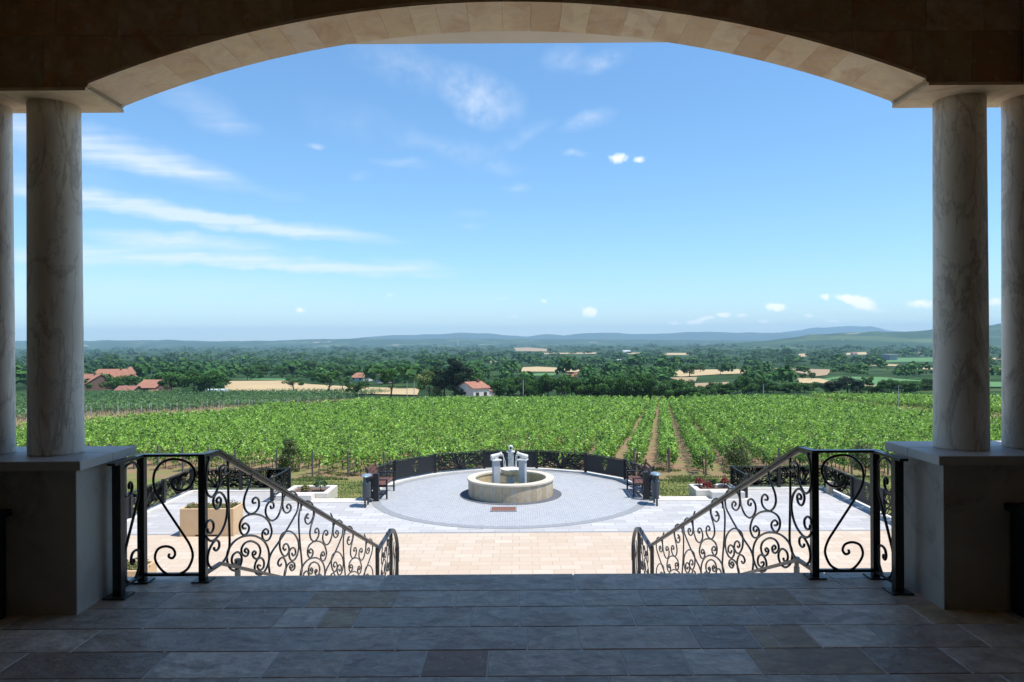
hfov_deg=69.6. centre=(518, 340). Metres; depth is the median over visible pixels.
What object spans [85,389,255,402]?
vine row
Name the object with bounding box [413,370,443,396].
tree
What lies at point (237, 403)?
vine row
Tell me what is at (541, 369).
wheat field
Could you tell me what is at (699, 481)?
bush
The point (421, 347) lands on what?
woodland
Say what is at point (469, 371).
tree
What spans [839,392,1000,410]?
vine row
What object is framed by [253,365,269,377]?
tree
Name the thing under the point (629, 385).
tree
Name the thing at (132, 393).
vine row
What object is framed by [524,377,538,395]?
tree
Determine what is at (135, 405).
vine row
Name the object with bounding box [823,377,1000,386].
green field
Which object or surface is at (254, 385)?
wheat field
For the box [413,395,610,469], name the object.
vine row
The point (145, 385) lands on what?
house
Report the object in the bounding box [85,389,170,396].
vine row
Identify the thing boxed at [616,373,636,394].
tree
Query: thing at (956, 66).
portico
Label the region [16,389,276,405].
vine row
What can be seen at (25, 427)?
vine row
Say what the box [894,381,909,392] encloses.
tree
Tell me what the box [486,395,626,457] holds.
vine row
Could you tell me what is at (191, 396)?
vine row
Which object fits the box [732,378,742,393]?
tree
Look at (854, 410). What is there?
vine row
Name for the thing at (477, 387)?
house
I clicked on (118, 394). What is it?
vine row
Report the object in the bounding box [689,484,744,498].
raised bed
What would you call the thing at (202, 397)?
vine row
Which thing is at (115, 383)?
tree
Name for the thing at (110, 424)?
vine row
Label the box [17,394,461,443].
vine row
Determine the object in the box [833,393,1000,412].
vine row
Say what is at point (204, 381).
tree
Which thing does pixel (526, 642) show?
floor bedding
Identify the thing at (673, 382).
tree
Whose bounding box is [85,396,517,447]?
vine row
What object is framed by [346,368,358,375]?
tree
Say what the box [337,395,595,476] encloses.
vine row
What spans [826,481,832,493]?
stone bollard
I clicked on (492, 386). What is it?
tree
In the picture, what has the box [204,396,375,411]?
vine row
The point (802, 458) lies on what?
vine row
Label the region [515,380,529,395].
tree
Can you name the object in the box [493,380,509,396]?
tree
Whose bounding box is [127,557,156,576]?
planter box
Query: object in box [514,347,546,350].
bare earth
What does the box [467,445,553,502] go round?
fountain
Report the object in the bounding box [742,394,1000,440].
vine row
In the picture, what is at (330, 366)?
tree
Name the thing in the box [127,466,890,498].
grass
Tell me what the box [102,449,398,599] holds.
stair railing
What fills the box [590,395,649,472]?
vine row
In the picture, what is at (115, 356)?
tree
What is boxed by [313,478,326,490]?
bush
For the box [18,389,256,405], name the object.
vine row
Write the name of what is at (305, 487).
bush
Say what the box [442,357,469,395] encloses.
tree
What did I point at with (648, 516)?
grey paving
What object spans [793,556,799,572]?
bollard light
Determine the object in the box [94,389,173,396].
vine row
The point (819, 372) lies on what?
ploughed field
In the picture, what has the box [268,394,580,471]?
vine row
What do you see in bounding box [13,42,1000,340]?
sky
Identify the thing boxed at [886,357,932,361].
green field
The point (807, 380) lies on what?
wheat field
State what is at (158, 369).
tree
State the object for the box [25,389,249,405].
vine row
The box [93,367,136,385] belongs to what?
house
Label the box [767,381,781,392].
tree
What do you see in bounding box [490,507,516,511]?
drain grate
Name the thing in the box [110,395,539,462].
vine row
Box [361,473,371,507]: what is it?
litter bin
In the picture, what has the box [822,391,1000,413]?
vine row
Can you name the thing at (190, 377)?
tree
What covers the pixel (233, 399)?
vine row
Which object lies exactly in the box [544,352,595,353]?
wheat field
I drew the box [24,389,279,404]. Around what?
vine row
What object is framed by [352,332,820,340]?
mountains
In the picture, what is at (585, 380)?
tree
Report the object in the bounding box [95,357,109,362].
tree
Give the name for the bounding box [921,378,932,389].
tree
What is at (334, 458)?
vine row
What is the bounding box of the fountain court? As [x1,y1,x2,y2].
[380,472,640,525]
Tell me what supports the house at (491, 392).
on the ground at (684, 466)
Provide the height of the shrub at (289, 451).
2.110 m
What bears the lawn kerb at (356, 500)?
on the ground at (684, 466)
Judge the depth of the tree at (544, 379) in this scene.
210.92 m
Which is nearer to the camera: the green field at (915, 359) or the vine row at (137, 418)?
the vine row at (137, 418)
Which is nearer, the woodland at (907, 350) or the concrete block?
the concrete block
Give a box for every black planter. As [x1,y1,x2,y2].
[0,509,11,619]
[1004,503,1023,617]
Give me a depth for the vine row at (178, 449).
52.15 m
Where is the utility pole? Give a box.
[893,385,902,406]
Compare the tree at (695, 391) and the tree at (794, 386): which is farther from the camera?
the tree at (794, 386)
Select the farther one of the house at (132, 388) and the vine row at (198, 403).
the house at (132, 388)
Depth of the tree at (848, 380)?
235.76 m
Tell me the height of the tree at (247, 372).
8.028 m
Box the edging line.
[127,529,890,534]
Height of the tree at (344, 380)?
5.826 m
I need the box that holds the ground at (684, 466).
[15,345,1000,513]
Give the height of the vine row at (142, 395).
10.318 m
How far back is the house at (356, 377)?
396.03 m
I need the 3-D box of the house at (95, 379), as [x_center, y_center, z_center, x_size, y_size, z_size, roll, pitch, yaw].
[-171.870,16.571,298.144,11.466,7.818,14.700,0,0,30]
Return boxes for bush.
[301,484,310,490]
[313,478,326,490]
[695,477,704,487]
[702,480,712,488]
[720,477,728,486]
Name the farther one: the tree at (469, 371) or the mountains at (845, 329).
the mountains at (845, 329)
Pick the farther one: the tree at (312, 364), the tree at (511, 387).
the tree at (312, 364)
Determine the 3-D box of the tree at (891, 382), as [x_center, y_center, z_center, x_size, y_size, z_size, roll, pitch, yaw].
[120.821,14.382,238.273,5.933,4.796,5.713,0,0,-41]
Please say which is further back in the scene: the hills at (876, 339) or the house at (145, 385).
the hills at (876, 339)
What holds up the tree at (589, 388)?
on the ground at (684, 466)
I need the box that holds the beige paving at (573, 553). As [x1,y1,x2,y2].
[127,530,891,576]
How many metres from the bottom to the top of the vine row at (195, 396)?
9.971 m
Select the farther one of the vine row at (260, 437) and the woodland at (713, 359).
the woodland at (713, 359)
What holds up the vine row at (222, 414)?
on the ground at (684, 466)
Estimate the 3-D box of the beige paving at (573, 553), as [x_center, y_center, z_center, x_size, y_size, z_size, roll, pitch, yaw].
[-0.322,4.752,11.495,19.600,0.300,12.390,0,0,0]
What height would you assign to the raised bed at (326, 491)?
0.500 m
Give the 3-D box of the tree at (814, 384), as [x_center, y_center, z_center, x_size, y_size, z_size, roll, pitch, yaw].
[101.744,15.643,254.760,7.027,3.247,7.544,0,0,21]
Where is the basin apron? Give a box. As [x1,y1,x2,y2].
[460,488,561,504]
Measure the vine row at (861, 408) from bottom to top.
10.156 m
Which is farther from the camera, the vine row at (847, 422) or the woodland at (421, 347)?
the woodland at (421, 347)
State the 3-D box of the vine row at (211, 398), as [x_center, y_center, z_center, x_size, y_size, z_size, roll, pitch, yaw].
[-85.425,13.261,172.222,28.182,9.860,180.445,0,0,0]
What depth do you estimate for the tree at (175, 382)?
261.37 m
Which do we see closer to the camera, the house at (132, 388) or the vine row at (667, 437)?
the vine row at (667, 437)
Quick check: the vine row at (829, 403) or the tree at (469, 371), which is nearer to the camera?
the vine row at (829, 403)
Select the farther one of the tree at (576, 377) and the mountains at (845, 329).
the mountains at (845, 329)
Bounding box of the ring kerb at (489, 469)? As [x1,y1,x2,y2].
[360,467,660,501]
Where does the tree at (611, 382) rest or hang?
on the ground at (684, 466)
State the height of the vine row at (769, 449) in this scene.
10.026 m
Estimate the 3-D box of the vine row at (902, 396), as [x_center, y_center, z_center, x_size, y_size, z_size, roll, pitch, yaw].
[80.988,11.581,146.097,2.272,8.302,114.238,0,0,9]
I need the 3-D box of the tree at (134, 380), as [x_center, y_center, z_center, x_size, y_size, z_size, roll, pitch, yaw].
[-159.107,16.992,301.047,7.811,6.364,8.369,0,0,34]
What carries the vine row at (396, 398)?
on the ground at (684, 466)
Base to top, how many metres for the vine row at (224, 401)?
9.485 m
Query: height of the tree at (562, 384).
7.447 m
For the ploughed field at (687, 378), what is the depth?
402.09 m
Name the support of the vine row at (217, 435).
on the ground at (684, 466)
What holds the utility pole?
on the ground at (684, 466)
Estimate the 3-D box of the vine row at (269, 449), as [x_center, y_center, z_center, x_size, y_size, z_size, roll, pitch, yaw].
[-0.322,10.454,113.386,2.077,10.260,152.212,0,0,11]
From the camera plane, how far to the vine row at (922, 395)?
168.42 m
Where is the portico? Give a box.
[0,0,1023,615]
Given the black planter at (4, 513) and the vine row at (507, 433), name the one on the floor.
the black planter at (4, 513)
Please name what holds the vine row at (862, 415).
on the ground at (684, 466)
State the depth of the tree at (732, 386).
230.90 m
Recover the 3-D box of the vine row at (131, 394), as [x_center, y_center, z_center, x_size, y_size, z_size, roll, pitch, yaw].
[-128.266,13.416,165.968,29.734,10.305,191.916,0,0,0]
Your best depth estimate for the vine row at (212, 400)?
172.94 m
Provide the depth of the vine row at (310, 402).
135.78 m
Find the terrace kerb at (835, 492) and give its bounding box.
[127,486,890,522]
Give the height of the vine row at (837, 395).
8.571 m
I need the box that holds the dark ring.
[372,470,648,528]
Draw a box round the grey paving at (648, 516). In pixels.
[127,500,890,533]
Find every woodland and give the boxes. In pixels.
[15,343,1000,359]
[15,354,998,375]
[15,357,1000,388]
[16,342,992,351]
[16,351,1000,368]
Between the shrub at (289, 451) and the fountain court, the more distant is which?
the shrub at (289, 451)
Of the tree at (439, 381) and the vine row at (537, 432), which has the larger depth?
the tree at (439, 381)
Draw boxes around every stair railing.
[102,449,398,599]
[631,446,913,595]
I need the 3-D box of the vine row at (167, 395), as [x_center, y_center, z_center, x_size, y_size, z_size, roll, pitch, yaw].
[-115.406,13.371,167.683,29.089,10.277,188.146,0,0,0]
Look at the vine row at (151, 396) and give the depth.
213.86 m
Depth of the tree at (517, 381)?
234.53 m
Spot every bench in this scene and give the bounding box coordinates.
[365,461,394,498]
[626,459,654,497]
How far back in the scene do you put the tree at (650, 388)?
199.53 m
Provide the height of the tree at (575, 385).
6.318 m
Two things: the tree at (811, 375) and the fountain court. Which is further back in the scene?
the tree at (811, 375)
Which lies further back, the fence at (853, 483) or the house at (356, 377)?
the house at (356, 377)
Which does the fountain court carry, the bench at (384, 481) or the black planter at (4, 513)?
the bench at (384, 481)
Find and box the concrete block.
[881,354,897,359]
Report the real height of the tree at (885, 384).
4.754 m
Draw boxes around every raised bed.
[276,485,337,501]
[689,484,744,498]
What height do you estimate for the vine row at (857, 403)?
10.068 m
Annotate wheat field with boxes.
[224,380,418,394]
[521,367,579,371]
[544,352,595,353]
[667,353,688,354]
[674,369,744,375]
[797,378,830,382]
[846,352,866,354]
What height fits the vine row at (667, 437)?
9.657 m
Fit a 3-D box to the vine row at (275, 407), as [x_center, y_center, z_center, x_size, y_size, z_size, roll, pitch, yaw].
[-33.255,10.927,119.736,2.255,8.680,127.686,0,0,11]
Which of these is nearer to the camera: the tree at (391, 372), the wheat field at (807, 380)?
the tree at (391, 372)
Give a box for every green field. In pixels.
[244,378,294,379]
[533,373,555,375]
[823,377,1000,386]
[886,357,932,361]
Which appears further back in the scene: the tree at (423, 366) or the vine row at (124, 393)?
the tree at (423, 366)
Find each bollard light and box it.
[234,558,240,575]
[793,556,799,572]
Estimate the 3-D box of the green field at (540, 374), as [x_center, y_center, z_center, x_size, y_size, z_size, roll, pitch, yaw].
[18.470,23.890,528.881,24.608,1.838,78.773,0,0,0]
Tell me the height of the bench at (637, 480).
0.928 m
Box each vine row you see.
[16,387,334,410]
[16,387,340,410]
[16,387,390,419]
[16,388,310,407]
[16,388,321,406]
[16,388,373,416]
[16,388,387,420]
[16,389,139,399]
[16,389,141,398]
[16,389,219,403]
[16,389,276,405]
[16,389,297,406]
[16,389,347,413]
[16,390,192,402]
[16,390,197,402]
[16,390,345,414]
[16,394,469,443]
[16,395,452,439]
[16,395,478,442]
[16,395,497,446]
[16,396,443,431]
[16,396,488,445]
[17,388,238,404]
[17,388,291,406]
[17,389,189,399]
[17,389,216,403]
[17,389,325,407]
[17,389,362,414]
[17,391,349,415]
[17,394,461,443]
[17,396,503,446]
[18,388,303,408]
[18,388,380,419]
[18,389,160,400]
[18,389,245,404]
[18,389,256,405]
[18,396,432,429]
[19,388,272,405]
[19,389,186,400]
[19,389,308,408]
[19,396,421,426]
[20,389,192,399]
[20,389,230,400]
[21,388,343,409]
[22,389,214,401]
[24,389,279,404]
[24,395,509,445]
[25,389,165,398]
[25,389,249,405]
[84,390,257,401]
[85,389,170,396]
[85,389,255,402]
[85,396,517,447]
[85,396,525,450]
[87,395,532,452]
[89,397,404,422]
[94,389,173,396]
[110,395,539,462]
[128,396,394,417]
[130,394,545,468]
[151,395,552,470]
[171,395,388,414]
[177,394,558,471]
[199,394,566,469]
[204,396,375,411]
[229,397,363,410]
[231,394,574,469]
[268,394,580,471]
[302,395,588,475]
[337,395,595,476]
[371,395,603,474]
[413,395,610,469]
[447,396,617,469]
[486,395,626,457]
[519,395,633,467]
[550,395,641,468]
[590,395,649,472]
[622,395,658,467]
[655,395,682,472]
[667,396,717,474]
[676,395,750,465]
[685,395,786,465]
[691,394,826,468]
[700,394,858,473]
[708,394,891,474]
[716,394,915,462]
[723,394,932,453]
[730,393,932,440]
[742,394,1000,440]
[746,393,1000,440]
[755,394,1000,440]
[762,394,1000,440]
[770,394,1000,434]
[775,394,1000,426]
[785,394,1000,423]
[794,393,1000,426]
[812,390,1000,415]
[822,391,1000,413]
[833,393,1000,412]
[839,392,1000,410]
[847,392,1000,403]
[859,393,1000,402]
[865,392,995,399]
[873,391,1000,401]
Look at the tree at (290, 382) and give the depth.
255.91 m
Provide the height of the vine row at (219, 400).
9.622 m
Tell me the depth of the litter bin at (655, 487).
20.48 m
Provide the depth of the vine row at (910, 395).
165.23 m
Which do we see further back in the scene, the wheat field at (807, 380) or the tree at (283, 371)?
the tree at (283, 371)
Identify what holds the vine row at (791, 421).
on the ground at (684, 466)
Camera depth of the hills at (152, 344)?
6548.37 m
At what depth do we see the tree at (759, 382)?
242.78 m
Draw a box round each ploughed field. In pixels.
[671,377,696,381]
[695,382,728,386]
[775,368,830,375]
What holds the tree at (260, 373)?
on the ground at (684, 466)
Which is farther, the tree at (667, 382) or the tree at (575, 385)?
the tree at (575, 385)
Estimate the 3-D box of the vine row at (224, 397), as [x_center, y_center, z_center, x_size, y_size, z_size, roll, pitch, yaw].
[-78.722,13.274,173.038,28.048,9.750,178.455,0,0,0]
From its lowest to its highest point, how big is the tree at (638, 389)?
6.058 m
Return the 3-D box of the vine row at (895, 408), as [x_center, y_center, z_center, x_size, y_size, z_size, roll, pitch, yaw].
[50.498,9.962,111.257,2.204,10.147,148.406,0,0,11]
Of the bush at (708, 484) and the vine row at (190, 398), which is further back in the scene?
the vine row at (190, 398)
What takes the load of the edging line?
on the ground at (684, 466)
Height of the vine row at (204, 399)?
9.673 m
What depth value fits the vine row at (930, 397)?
155.33 m
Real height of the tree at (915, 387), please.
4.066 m
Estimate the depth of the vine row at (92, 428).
74.18 m
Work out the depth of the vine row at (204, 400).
166.79 m
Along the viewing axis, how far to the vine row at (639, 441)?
50.15 m
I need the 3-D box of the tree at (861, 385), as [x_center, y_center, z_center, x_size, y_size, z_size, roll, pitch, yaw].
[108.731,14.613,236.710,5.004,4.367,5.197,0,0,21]
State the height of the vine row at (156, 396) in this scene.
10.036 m
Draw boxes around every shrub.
[275,439,300,472]
[721,435,755,469]
[849,443,882,475]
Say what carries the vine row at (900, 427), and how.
on the ground at (684, 466)
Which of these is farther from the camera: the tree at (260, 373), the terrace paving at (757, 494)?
the tree at (260, 373)
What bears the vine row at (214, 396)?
on the ground at (684, 466)
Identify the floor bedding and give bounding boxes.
[0,574,1023,681]
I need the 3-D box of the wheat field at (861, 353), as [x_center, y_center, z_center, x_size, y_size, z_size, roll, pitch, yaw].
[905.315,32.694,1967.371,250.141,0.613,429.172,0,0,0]
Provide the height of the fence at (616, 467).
0.810 m
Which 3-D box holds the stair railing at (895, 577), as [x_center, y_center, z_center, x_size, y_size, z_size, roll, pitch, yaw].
[2.212,2.681,9.138,0.558,3.809,8.576,0,0,-2]
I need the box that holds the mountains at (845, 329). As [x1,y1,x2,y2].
[781,326,900,333]
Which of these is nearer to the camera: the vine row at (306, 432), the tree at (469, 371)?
the vine row at (306, 432)
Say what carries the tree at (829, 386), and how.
on the ground at (684, 466)
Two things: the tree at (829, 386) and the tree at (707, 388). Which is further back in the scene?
the tree at (829, 386)
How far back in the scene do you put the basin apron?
21.25 m
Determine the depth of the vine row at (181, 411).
121.47 m
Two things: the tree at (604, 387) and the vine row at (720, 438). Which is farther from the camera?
the tree at (604, 387)
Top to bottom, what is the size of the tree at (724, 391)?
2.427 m
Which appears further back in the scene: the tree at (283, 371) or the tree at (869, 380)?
the tree at (283, 371)
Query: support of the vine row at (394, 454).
on the ground at (684, 466)
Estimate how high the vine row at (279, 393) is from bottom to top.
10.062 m
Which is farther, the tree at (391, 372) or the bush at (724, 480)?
the tree at (391, 372)
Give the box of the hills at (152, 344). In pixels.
[15,338,755,348]
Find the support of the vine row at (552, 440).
on the ground at (684, 466)
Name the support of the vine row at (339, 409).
on the ground at (684, 466)
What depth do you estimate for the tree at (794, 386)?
237.28 m
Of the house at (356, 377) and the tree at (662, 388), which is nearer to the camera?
the tree at (662, 388)
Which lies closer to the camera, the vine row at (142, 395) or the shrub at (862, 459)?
the shrub at (862, 459)
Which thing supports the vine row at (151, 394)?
on the ground at (684, 466)
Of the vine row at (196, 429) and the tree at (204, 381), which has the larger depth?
the tree at (204, 381)
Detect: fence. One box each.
[127,467,290,517]
[363,449,658,501]
[730,465,890,515]
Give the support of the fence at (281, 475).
on the terrace kerb at (835, 492)
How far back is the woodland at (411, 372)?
341.09 m
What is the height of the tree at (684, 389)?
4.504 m
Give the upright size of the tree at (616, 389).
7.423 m
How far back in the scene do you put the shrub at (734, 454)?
33.07 m
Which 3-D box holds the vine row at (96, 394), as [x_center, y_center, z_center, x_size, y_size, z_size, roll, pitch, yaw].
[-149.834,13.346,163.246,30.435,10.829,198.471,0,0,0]
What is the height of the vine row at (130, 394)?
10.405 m
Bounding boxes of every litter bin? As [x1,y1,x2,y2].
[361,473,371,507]
[650,472,660,505]
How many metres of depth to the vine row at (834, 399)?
112.69 m
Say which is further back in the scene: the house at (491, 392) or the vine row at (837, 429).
the house at (491, 392)
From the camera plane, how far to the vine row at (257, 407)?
112.58 m
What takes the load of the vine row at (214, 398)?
on the ground at (684, 466)
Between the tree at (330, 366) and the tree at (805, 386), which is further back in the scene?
the tree at (330, 366)
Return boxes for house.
[84,372,111,390]
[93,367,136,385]
[114,386,140,393]
[137,380,172,392]
[351,372,371,381]
[455,379,490,397]
[488,385,495,396]
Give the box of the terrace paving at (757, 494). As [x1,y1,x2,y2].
[169,489,844,503]
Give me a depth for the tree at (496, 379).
230.76 m
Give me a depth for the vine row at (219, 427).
57.81 m
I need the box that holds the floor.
[0,572,1023,681]
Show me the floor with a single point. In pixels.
(428, 616)
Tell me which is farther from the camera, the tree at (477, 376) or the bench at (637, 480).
the tree at (477, 376)
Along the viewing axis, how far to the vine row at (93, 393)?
239.15 m
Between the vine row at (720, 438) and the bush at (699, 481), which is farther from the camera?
the vine row at (720, 438)
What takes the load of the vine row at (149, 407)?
on the ground at (684, 466)
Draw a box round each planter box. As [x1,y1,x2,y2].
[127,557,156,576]
[180,499,242,536]
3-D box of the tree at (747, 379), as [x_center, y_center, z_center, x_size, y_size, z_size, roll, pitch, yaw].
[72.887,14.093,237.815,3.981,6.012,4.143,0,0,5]
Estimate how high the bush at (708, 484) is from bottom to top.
0.321 m
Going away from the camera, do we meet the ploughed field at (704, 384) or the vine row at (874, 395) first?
the vine row at (874, 395)
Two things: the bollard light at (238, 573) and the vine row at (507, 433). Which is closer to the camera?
the bollard light at (238, 573)
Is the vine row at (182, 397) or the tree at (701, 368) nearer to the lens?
the vine row at (182, 397)
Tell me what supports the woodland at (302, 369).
on the ground at (684, 466)
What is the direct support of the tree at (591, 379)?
on the ground at (684, 466)
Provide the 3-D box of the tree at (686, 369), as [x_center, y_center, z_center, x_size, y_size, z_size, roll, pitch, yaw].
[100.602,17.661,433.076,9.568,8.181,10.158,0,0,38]
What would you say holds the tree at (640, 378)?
on the ground at (684, 466)
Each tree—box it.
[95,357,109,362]
[98,376,124,390]
[106,354,118,358]
[120,375,138,385]
[152,367,161,373]
[157,372,184,389]
[177,370,208,394]
[193,371,225,389]
[241,367,254,379]
[252,371,264,377]
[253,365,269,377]
[273,366,289,376]
[282,375,304,389]
[303,370,316,379]
[304,360,317,367]
[310,370,343,392]
[316,364,333,370]
[334,365,344,375]
[335,378,352,394]
[345,383,359,395]
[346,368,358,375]
[357,379,369,395]
[374,367,405,398]
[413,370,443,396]
[417,364,426,370]
[432,366,457,395]
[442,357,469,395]
[464,367,473,380]
[473,372,485,381]
[489,382,505,395]
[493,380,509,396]
[494,377,511,395]
[502,378,516,395]
[512,374,526,394]
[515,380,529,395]
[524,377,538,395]
[524,379,550,396]
[534,373,552,396]
[551,374,570,394]
[564,374,578,394]
[567,378,588,396]
[580,377,588,396]
[581,381,599,397]
[589,375,602,396]
[594,375,615,396]
[607,378,618,396]
[611,376,625,397]
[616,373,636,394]
[620,380,644,397]
[627,381,648,397]
[630,373,650,396]
[643,377,659,399]
[656,382,681,398]
[658,379,672,397]
[670,378,694,396]
[680,364,698,376]
[680,384,703,395]
[685,386,709,396]
[696,365,705,371]
[697,385,716,393]
[707,382,728,393]
[717,388,735,394]
[724,383,737,393]
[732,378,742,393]
[738,376,750,387]
[741,383,760,393]
[755,379,768,392]
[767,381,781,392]
[782,382,799,392]
[791,382,810,392]
[805,381,822,390]
[807,372,815,378]
[819,381,847,392]
[830,376,865,392]
[849,380,864,389]
[861,375,874,385]
[866,386,886,392]
[875,379,890,392]
[886,378,899,391]
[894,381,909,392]
[900,380,921,386]
[902,382,922,392]
[919,383,932,389]
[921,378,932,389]
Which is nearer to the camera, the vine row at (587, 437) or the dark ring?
the dark ring
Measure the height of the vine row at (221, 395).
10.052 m
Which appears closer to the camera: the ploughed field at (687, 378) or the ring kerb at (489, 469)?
the ring kerb at (489, 469)
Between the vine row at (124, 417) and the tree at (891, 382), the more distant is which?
the tree at (891, 382)
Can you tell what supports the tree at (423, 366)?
on the ground at (684, 466)
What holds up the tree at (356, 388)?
on the ground at (684, 466)
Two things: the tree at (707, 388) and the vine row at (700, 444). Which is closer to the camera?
the vine row at (700, 444)
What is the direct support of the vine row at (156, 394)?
on the ground at (684, 466)
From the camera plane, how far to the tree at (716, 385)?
232.68 m
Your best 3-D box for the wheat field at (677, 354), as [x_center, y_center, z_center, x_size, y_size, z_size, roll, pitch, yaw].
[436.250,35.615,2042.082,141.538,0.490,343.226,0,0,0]
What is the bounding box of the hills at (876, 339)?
[707,323,1000,348]
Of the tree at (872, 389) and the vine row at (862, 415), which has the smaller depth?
the vine row at (862, 415)
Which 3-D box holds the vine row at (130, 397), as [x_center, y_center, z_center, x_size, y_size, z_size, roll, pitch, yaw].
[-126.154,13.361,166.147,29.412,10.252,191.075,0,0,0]
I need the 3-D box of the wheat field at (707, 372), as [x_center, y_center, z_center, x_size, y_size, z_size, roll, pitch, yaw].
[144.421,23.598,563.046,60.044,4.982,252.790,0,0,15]
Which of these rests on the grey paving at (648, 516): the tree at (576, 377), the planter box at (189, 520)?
the planter box at (189, 520)
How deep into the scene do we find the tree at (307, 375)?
425.25 m
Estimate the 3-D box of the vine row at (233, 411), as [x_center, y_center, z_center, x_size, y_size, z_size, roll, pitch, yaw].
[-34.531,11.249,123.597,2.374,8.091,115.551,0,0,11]
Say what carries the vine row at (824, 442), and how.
on the ground at (684, 466)
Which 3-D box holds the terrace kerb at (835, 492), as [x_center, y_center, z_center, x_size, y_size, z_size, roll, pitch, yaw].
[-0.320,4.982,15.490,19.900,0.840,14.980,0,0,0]
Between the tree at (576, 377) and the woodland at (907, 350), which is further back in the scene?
the woodland at (907, 350)
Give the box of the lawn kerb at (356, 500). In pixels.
[274,496,747,502]
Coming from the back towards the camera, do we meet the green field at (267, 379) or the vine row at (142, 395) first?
the green field at (267, 379)
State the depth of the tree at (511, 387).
230.12 m
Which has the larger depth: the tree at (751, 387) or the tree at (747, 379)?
the tree at (747, 379)
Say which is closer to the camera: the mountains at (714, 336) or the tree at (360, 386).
the tree at (360, 386)
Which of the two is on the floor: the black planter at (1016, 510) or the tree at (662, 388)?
the black planter at (1016, 510)
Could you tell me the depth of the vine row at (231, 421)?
66.93 m
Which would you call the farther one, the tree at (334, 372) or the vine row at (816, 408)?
the tree at (334, 372)
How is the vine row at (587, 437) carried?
on the ground at (684, 466)
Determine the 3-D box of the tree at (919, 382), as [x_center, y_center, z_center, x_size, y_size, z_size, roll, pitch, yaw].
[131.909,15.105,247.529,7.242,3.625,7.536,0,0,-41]
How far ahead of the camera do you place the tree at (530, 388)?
211.51 m
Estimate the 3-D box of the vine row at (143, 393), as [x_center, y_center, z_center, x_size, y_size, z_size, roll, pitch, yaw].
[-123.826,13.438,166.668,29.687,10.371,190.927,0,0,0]
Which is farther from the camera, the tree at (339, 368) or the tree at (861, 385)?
the tree at (339, 368)
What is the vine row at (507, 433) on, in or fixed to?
on the ground at (684, 466)
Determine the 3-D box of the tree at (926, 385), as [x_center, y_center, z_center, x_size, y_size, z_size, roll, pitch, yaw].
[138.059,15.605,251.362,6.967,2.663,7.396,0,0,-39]

